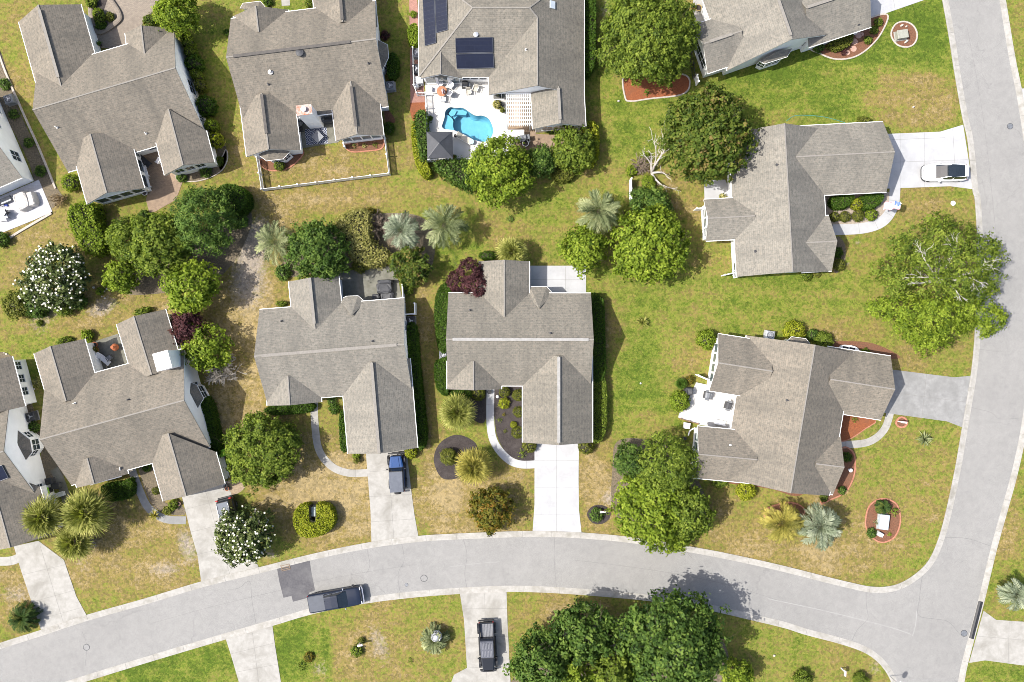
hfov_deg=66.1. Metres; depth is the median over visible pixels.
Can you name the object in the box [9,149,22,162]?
window
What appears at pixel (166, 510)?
shrub
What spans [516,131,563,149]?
patio
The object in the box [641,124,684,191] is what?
dead tree
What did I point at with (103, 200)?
window
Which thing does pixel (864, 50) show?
bed edging
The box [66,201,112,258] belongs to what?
broadleaf tree
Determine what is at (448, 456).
shrub
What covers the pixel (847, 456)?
shrub
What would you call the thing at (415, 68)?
heat pump
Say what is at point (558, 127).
window
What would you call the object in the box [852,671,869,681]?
shrub
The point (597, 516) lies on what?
shrub
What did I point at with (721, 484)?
shrub
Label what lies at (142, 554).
lawn
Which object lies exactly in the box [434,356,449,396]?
hedge
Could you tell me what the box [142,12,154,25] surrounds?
shrub
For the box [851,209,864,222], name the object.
shrub
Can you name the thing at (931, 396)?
driveway
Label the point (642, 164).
bare shrub
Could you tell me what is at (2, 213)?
garden table
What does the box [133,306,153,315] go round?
shrub
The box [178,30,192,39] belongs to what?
shrub
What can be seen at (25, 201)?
covered furniture
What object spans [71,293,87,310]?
shrub
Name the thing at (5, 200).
sun lounger
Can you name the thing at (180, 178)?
shrub
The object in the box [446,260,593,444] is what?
house
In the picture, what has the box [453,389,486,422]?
planting bed
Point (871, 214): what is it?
shrub
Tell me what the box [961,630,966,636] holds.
manhole cover
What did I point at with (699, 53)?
window
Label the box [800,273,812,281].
shrub
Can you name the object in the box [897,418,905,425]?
planting bed
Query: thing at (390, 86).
heat pump
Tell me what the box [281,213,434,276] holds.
planting bed
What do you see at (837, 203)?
hedge
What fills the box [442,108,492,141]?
pool basin
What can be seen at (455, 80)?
window
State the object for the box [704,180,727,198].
patio
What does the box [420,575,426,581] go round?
manhole cover
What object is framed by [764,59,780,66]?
window
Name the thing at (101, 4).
planting bed
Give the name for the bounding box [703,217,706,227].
window
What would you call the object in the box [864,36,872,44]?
shrub
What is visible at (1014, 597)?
palm
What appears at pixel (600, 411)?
hedge
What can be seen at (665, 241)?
broadleaf tree
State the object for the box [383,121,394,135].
shrub
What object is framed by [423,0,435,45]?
solar panel
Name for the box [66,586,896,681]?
kerb
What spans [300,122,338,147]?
patio
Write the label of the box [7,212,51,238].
terrace kerb
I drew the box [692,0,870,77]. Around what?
house
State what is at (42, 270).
magnolia tree
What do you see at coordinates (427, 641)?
palm
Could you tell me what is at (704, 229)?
window
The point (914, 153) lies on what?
driveway
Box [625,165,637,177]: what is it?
shrub
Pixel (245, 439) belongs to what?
broadleaf tree
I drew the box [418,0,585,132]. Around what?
house
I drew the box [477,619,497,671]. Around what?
pickup truck
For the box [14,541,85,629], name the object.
driveway
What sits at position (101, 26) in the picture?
shrub
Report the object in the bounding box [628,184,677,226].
broadleaf tree
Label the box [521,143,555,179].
broadleaf tree
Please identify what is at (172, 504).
shrub
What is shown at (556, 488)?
driveway
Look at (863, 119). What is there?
shrub
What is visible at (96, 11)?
shrub
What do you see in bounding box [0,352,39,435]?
planting bed
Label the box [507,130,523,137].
serving counter
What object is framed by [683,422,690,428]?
storage box
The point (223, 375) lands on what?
bare shrub
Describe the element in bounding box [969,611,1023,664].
driveway
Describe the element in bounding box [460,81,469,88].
barbecue grill
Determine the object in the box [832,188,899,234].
path
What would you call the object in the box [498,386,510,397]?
shrub
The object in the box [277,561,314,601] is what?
asphalt patch
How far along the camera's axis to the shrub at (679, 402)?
83.64 m
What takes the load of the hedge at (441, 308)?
on the lawn
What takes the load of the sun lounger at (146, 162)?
on the patio at (164, 191)
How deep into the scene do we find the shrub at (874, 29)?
84.63 m
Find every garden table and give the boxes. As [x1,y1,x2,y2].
[0,209,8,221]
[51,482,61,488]
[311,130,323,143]
[437,86,446,95]
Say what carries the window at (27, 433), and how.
in the house at (21, 449)
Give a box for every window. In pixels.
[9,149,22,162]
[15,361,22,369]
[18,374,25,382]
[22,386,29,395]
[22,431,34,437]
[31,438,40,450]
[96,197,112,203]
[106,194,124,199]
[118,191,135,196]
[130,189,146,193]
[137,158,144,172]
[142,174,149,188]
[174,168,186,173]
[184,165,196,170]
[186,77,196,96]
[194,164,207,167]
[198,385,207,396]
[342,137,352,142]
[351,136,362,141]
[360,135,371,139]
[370,135,381,138]
[425,77,436,83]
[437,77,448,83]
[449,77,459,83]
[542,126,552,130]
[553,126,563,130]
[693,441,697,450]
[694,432,697,441]
[696,40,705,70]
[702,208,706,218]
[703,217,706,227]
[703,227,706,237]
[708,372,713,381]
[710,363,715,371]
[711,353,716,362]
[713,343,717,352]
[733,263,736,277]
[756,62,765,67]
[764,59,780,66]
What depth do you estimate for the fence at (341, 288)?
84.61 m
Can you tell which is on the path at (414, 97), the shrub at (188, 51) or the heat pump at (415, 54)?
the heat pump at (415, 54)
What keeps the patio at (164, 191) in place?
on the lawn
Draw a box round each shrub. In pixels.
[0,77,11,90]
[0,231,10,248]
[0,290,28,320]
[7,108,19,120]
[23,138,34,147]
[23,295,50,319]
[28,420,40,432]
[31,376,42,387]
[33,165,46,177]
[36,320,42,326]
[48,193,66,208]
[53,298,73,317]
[56,336,73,343]
[60,173,80,192]
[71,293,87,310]
[81,329,94,342]
[85,0,96,7]
[92,7,105,17]
[93,13,107,24]
[94,22,106,30]
[95,286,104,295]
[105,11,114,22]
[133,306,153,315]
[137,209,149,221]
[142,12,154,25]
[142,464,151,471]
[152,486,159,494]
[162,506,172,515]
[168,498,178,510]
[176,174,187,182]
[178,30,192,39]
[180,37,196,49]
[183,45,199,56]
[184,54,205,72]
[189,68,204,80]
[193,78,209,93]
[195,94,219,118]
[198,167,211,178]
[201,352,246,384]
[204,117,220,132]
[208,131,225,148]
[216,156,223,166]
[223,29,228,36]
[233,214,248,229]
[262,0,272,6]
[273,162,285,170]
[274,264,291,283]
[275,300,287,306]
[297,661,306,673]
[303,0,312,7]
[303,651,314,662]
[327,397,337,404]
[328,403,340,414]
[350,643,363,657]
[351,258,368,273]
[352,454,360,459]
[357,637,364,643]
[367,207,377,220]
[369,209,388,241]
[380,29,389,41]
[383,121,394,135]
[404,285,413,295]
[404,448,417,459]
[409,10,417,17]
[439,448,458,465]
[471,390,484,400]
[478,250,495,260]
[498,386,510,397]
[498,397,510,409]
[510,421,516,427]
[511,389,521,401]
[511,426,521,438]
[513,406,521,417]
[522,442,536,452]
[578,443,594,455]
[589,507,606,522]
[622,208,633,229]
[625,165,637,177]
[630,153,649,175]
[641,151,648,160]
[641,174,655,189]
[669,390,690,413]
[685,375,694,383]
[695,329,715,350]
[711,480,727,489]
[734,483,757,500]
[782,318,806,338]
[791,668,812,681]
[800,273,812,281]
[805,328,817,341]
[812,331,833,346]
[813,44,824,53]
[814,272,820,278]
[820,495,828,501]
[829,211,839,222]
[833,258,844,270]
[835,247,843,258]
[837,486,846,495]
[838,211,850,222]
[843,452,852,462]
[850,198,862,210]
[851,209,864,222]
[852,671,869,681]
[856,116,872,121]
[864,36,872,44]
[865,209,878,220]
[866,527,876,538]
[870,25,878,34]
[874,17,882,26]
[889,507,899,517]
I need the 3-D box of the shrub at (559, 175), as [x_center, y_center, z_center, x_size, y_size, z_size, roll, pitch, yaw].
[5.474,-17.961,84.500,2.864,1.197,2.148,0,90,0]
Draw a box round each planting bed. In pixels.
[0,52,61,208]
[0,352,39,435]
[41,447,63,477]
[94,0,106,21]
[111,213,251,294]
[139,464,185,514]
[185,152,226,180]
[217,140,225,169]
[225,480,244,494]
[260,154,301,169]
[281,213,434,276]
[344,139,382,150]
[384,110,394,122]
[410,102,425,120]
[434,435,477,479]
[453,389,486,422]
[494,386,534,460]
[512,617,729,681]
[587,505,610,523]
[611,438,709,535]
[623,74,688,99]
[728,482,801,495]
[765,503,803,524]
[815,15,886,57]
[815,341,899,358]
[822,448,853,502]
[825,192,889,223]
[834,236,845,272]
[840,415,874,440]
[866,499,899,541]
[892,22,915,45]
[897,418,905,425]
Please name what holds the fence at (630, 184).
on the lawn
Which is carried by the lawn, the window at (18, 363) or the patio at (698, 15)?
the patio at (698, 15)
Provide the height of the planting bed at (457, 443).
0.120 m
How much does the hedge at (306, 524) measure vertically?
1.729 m
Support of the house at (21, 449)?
on the lawn
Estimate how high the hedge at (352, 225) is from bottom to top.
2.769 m
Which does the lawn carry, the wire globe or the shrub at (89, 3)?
the wire globe
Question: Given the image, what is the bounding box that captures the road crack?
[82,29,1016,665]
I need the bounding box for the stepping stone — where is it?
[851,46,856,51]
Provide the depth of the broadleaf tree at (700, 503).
80.41 m
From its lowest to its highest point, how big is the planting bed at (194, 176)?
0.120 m
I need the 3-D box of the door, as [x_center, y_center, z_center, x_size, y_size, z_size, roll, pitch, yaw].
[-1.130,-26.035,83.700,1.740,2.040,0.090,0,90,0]
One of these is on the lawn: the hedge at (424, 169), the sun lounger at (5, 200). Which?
the hedge at (424, 169)
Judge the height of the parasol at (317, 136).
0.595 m
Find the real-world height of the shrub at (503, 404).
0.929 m
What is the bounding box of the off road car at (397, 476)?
[386,452,407,493]
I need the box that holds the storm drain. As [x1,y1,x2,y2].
[280,564,290,570]
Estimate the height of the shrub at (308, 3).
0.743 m
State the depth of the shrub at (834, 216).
84.41 m
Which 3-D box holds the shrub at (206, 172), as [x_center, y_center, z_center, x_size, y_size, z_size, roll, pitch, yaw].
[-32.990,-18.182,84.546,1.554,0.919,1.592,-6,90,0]
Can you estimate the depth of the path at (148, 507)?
84.97 m
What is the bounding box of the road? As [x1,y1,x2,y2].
[0,0,1023,681]
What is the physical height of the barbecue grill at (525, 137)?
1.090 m
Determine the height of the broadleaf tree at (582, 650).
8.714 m
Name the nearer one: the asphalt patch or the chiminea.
the chiminea
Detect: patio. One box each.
[0,180,51,231]
[94,334,127,369]
[96,0,158,48]
[143,151,182,211]
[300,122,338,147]
[336,265,401,300]
[507,100,535,130]
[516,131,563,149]
[530,266,585,292]
[678,382,733,427]
[693,0,703,21]
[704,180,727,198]
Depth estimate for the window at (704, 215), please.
83.53 m
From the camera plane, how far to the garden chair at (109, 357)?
84.47 m
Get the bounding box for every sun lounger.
[0,195,12,205]
[95,352,111,366]
[140,155,151,167]
[456,131,470,144]
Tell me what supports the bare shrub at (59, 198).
on the planting bed at (21, 132)
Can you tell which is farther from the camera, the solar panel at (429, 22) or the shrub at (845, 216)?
the shrub at (845, 216)
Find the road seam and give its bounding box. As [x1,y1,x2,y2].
[450,561,916,635]
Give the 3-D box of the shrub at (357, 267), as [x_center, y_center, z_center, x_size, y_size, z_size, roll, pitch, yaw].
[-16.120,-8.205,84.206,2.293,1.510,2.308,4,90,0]
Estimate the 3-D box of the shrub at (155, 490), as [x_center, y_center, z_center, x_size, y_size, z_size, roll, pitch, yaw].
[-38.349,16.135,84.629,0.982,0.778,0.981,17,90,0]
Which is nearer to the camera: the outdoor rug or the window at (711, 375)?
the window at (711, 375)
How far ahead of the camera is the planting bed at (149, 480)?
84.98 m
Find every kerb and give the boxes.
[0,0,982,648]
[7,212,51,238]
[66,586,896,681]
[958,0,1023,681]
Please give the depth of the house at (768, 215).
80.85 m
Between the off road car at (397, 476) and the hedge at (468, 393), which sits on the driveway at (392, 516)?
the off road car at (397, 476)
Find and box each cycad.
[7,601,43,632]
[874,500,891,514]
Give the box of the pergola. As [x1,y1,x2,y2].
[506,92,531,130]
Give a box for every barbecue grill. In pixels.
[321,116,332,123]
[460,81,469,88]
[515,134,529,142]
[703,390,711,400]
[723,400,732,410]
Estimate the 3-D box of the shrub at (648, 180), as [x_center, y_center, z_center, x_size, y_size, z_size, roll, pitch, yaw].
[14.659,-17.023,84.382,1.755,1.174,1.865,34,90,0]
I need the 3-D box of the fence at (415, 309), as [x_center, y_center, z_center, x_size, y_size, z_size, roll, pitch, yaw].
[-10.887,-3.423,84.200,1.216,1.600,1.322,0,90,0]
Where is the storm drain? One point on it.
(285, 568)
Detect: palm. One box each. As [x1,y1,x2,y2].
[20,492,63,539]
[50,524,95,562]
[58,486,114,538]
[254,220,293,266]
[382,210,419,249]
[419,621,449,654]
[420,202,469,248]
[438,392,476,432]
[455,446,493,486]
[495,235,527,260]
[575,188,620,234]
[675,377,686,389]
[757,500,804,543]
[795,502,842,551]
[996,578,1023,610]
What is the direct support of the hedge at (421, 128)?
on the lawn
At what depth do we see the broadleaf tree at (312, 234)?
80.54 m
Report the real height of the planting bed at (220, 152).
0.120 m
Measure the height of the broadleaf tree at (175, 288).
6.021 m
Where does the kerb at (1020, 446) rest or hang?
on the road
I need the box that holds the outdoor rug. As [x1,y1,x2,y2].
[305,127,327,144]
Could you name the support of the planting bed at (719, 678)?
on the lawn
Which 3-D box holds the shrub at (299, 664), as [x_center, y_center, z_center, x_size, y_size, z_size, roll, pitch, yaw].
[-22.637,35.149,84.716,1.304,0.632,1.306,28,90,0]
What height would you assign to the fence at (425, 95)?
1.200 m
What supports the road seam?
on the road
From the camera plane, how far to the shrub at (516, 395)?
84.21 m
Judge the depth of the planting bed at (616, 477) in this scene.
84.98 m
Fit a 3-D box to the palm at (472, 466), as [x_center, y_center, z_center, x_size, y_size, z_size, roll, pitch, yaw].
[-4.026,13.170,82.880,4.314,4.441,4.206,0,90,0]
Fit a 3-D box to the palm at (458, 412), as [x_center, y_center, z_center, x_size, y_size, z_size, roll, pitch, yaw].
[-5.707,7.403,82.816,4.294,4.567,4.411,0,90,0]
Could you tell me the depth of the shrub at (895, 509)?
84.64 m
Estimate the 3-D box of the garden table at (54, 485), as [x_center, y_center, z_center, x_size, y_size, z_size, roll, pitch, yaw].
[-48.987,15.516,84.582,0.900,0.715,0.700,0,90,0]
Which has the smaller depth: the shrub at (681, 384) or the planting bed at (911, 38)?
the shrub at (681, 384)
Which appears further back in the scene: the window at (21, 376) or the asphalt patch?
the asphalt patch
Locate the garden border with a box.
[0,55,55,188]
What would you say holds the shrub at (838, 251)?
on the planting bed at (840, 243)
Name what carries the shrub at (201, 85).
on the lawn
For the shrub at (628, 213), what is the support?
on the lawn
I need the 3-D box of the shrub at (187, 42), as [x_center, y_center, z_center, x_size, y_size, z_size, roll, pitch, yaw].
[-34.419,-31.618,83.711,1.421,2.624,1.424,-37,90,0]
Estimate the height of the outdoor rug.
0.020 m
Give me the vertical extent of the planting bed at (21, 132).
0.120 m
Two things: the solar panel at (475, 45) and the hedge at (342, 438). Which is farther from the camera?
the hedge at (342, 438)
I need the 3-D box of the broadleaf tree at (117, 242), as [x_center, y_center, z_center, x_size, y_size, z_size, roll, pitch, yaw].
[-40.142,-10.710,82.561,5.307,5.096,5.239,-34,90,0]
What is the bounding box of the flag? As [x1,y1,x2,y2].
[883,201,901,209]
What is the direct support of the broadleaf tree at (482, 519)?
on the lawn
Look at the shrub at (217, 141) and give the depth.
83.27 m
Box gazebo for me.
[427,132,452,161]
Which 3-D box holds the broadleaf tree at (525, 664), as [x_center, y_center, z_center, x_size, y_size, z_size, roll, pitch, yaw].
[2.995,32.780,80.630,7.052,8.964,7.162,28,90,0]
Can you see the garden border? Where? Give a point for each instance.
(29, 127)
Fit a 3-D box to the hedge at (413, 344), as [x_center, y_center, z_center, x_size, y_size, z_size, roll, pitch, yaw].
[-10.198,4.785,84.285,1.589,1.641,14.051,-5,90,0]
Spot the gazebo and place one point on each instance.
(439, 144)
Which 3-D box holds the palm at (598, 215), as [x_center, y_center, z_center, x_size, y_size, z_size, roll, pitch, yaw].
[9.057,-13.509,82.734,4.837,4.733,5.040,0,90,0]
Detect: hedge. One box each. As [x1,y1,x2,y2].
[101,477,136,501]
[201,394,224,457]
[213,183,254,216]
[263,403,316,416]
[293,501,338,538]
[333,205,391,270]
[338,409,346,452]
[386,51,400,80]
[406,322,428,450]
[407,23,417,48]
[411,123,432,180]
[413,109,431,162]
[431,155,475,194]
[434,283,451,353]
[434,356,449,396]
[450,390,472,398]
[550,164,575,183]
[582,121,600,168]
[585,0,596,79]
[591,292,606,381]
[592,377,607,443]
[825,34,853,52]
[827,194,854,210]
[858,193,883,211]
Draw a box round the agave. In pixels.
[916,431,932,446]
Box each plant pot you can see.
[353,457,360,464]
[493,100,500,108]
[696,4,701,10]
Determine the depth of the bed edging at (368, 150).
84.91 m
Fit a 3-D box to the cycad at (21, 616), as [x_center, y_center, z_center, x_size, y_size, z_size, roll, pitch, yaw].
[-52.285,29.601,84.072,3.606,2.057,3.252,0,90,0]
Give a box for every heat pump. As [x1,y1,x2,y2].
[3,94,17,106]
[25,410,39,421]
[385,81,395,92]
[406,316,415,324]
[412,48,417,59]
[412,64,417,75]
[439,351,446,358]
[763,330,774,338]
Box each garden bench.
[52,491,65,497]
[143,165,149,176]
[714,419,725,425]
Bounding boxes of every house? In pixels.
[0,103,33,194]
[0,356,62,549]
[18,4,217,204]
[34,309,229,500]
[226,0,388,162]
[254,276,417,453]
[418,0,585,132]
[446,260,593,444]
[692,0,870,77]
[692,333,894,495]
[701,121,894,277]
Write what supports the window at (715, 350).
in the house at (795, 399)
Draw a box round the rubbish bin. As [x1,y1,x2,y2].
[44,477,55,484]
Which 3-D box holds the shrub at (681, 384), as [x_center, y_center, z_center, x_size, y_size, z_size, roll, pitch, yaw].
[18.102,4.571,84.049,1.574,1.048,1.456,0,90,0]
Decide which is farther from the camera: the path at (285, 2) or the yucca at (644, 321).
the path at (285, 2)
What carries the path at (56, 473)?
on the lawn
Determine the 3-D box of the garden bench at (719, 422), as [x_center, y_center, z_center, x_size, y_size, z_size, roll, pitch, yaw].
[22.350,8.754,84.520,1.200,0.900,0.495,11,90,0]
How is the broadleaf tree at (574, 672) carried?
on the planting bed at (719, 678)
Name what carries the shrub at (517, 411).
on the planting bed at (511, 445)
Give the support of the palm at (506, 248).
on the lawn
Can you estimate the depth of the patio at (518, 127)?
84.95 m
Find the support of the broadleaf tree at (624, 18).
on the lawn
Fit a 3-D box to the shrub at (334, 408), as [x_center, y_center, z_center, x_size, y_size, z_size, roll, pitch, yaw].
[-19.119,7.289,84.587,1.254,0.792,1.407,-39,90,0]
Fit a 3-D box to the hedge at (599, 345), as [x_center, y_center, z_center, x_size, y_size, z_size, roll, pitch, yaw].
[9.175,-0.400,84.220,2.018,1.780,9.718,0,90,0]
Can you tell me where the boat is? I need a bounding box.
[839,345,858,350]
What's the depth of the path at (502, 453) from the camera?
84.97 m
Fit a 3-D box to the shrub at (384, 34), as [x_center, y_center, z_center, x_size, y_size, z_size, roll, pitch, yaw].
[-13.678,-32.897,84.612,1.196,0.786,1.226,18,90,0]
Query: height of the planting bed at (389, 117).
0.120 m
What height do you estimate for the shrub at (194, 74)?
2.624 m
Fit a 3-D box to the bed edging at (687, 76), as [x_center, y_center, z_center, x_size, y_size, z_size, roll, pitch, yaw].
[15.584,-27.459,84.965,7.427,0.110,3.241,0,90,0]
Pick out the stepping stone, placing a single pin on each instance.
(853, 48)
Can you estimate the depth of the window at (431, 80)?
83.80 m
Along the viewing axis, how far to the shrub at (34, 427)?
84.44 m
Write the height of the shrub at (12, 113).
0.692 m
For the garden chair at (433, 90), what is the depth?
84.47 m
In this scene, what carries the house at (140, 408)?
on the lawn
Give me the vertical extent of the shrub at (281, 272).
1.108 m
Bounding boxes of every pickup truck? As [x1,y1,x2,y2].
[307,585,364,612]
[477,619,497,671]
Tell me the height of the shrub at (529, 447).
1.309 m
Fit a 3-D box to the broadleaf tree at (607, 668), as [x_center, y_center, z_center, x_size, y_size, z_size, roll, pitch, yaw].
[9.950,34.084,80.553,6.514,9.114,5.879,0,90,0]
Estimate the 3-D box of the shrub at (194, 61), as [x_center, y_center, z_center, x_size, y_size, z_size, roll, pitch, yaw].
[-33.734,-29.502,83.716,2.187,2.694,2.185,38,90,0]
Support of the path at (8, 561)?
on the lawn
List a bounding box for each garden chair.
[105,354,112,361]
[431,86,436,93]
[447,81,453,88]
[465,87,470,94]
[472,84,478,91]
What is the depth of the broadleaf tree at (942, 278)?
79.75 m
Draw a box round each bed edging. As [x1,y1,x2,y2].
[88,0,122,34]
[175,149,227,181]
[260,150,304,170]
[346,139,384,152]
[622,73,690,101]
[764,502,805,525]
[810,13,888,59]
[820,446,855,504]
[841,419,875,441]
[865,498,900,542]
[890,21,917,47]
[895,416,907,427]
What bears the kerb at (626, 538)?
on the road
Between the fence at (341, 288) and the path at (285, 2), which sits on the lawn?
the path at (285, 2)
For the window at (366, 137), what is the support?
in the house at (310, 68)
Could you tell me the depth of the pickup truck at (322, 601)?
83.81 m
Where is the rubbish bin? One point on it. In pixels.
(49, 481)
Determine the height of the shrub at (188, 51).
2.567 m
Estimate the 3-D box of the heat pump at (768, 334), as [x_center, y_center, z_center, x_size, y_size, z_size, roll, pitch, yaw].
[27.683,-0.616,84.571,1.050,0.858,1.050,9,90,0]
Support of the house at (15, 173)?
on the lawn
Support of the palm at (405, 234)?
on the planting bed at (429, 250)
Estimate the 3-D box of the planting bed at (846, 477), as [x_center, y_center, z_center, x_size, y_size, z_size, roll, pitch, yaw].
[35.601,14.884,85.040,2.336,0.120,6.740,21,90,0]
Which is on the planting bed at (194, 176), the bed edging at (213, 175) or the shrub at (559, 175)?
the bed edging at (213, 175)
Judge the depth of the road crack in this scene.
84.99 m
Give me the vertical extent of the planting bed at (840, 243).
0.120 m
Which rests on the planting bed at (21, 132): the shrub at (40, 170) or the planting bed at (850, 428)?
the shrub at (40, 170)
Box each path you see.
[0,555,18,565]
[50,467,70,503]
[129,468,185,523]
[281,0,289,5]
[311,402,367,476]
[409,0,424,102]
[486,390,534,468]
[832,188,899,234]
[842,413,893,447]
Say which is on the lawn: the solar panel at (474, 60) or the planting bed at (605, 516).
the planting bed at (605, 516)
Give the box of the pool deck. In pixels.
[425,82,512,158]
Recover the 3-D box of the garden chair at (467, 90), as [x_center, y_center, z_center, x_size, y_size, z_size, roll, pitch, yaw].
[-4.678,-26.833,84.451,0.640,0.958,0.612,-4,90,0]
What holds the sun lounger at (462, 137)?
on the pool deck
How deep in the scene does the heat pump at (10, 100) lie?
84.23 m
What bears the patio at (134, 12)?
on the lawn
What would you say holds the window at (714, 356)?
in the house at (795, 399)
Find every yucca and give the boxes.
[149,508,160,519]
[635,316,648,325]
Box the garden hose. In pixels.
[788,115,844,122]
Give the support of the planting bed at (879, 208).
on the lawn
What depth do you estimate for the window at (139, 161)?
83.98 m
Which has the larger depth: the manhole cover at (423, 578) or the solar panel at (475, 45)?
the manhole cover at (423, 578)
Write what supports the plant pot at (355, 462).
on the lawn
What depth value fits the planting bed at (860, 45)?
84.98 m
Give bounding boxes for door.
[493,93,509,99]
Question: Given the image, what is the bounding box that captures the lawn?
[0,0,1023,681]
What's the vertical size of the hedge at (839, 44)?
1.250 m
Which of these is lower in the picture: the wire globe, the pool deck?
the wire globe
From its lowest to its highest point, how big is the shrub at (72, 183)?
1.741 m
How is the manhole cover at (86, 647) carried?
on the road
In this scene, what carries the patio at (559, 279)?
on the lawn
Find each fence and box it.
[255,135,390,190]
[340,280,342,297]
[405,302,416,314]
[412,46,470,162]
[629,177,631,198]
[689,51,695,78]
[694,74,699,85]
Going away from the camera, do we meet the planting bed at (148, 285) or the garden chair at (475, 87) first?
the garden chair at (475, 87)
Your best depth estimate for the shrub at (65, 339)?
84.42 m
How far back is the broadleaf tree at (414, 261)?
82.13 m
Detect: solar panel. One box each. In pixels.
[0,465,8,480]
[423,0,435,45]
[435,0,447,32]
[455,37,492,53]
[456,53,493,68]
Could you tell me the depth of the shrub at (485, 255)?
84.20 m
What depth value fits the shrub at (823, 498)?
84.69 m
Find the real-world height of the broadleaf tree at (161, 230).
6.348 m
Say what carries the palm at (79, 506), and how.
on the lawn
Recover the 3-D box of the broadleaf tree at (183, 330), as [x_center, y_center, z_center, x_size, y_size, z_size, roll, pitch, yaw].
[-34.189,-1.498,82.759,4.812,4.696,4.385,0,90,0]
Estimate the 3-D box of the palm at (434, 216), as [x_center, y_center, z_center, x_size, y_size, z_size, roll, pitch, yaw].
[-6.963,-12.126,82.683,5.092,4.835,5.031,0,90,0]
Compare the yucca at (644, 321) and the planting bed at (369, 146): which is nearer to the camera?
the yucca at (644, 321)
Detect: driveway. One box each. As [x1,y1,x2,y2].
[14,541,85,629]
[182,484,257,580]
[226,626,280,681]
[366,450,417,541]
[452,592,509,681]
[533,444,580,531]
[870,0,922,16]
[884,370,969,426]
[887,125,971,188]
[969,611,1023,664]
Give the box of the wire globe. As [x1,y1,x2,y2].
[431,630,441,641]
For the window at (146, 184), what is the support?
in the house at (107, 118)
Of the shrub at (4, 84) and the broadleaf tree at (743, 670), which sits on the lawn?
the broadleaf tree at (743, 670)
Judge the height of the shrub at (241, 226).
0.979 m
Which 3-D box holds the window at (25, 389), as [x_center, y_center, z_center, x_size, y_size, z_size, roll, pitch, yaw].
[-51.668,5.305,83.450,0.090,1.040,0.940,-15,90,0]
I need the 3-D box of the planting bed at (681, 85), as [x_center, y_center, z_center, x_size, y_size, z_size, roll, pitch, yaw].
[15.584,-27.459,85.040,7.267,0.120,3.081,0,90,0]
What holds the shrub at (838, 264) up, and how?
on the planting bed at (840, 243)
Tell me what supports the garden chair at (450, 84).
on the pool deck
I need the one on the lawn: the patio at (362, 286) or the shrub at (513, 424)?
the patio at (362, 286)
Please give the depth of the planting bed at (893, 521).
84.98 m
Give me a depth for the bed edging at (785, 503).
84.91 m
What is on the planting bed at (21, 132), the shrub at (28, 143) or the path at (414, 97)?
the shrub at (28, 143)
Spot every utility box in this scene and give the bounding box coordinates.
[311,505,315,515]
[415,76,423,85]
[876,513,889,529]
[876,530,883,536]
[893,29,908,41]
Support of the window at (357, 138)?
in the house at (310, 68)
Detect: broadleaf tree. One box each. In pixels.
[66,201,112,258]
[101,259,139,296]
[104,214,155,266]
[124,208,194,279]
[151,0,200,39]
[157,256,222,315]
[167,183,248,257]
[167,306,205,345]
[178,320,235,373]
[213,410,303,497]
[283,216,350,281]
[387,244,433,287]
[445,257,486,297]
[462,130,538,210]
[465,486,515,536]
[502,621,573,681]
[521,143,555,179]
[547,595,619,667]
[550,124,598,174]
[556,221,610,279]
[561,659,597,681]
[582,651,634,681]
[593,0,701,96]
[604,473,691,556]
[605,203,691,285]
[610,439,649,482]
[611,584,733,681]
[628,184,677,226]
[635,429,706,500]
[656,76,761,186]
[658,531,693,557]
[660,483,717,541]
[719,656,755,681]
[865,207,1011,359]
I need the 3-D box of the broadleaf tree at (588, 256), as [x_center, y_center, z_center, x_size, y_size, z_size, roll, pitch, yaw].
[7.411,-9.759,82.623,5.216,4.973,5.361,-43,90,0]
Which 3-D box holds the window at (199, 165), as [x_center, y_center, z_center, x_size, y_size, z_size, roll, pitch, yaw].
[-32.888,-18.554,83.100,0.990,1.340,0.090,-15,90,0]
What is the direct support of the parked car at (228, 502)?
on the driveway at (201, 513)
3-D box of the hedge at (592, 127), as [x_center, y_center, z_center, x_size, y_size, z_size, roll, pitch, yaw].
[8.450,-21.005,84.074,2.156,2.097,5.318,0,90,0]
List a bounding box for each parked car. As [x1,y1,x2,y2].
[215,495,237,530]
[920,161,968,181]
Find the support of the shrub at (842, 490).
on the planting bed at (846, 477)
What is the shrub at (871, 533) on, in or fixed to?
on the planting bed at (893, 521)
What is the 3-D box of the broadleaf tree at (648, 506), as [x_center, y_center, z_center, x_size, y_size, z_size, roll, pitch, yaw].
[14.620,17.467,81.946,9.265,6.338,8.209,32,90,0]
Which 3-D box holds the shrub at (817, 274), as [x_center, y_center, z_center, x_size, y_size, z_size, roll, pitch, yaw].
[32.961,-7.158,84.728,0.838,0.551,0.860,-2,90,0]
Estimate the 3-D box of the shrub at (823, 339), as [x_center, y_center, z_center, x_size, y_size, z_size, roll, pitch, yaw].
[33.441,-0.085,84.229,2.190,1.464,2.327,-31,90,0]
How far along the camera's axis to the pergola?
82.35 m
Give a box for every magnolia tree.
[12,239,92,311]
[211,502,276,567]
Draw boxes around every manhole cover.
[83,644,89,650]
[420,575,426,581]
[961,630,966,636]
[1007,123,1012,128]
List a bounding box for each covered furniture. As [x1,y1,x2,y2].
[13,191,39,212]
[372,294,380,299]
[376,279,394,298]
[683,387,693,394]
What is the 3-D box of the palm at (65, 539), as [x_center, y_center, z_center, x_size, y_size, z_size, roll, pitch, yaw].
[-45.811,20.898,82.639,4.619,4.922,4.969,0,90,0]
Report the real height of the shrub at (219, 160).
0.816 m
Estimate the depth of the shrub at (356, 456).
84.58 m
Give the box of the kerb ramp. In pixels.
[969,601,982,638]
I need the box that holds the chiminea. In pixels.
[110,344,118,350]

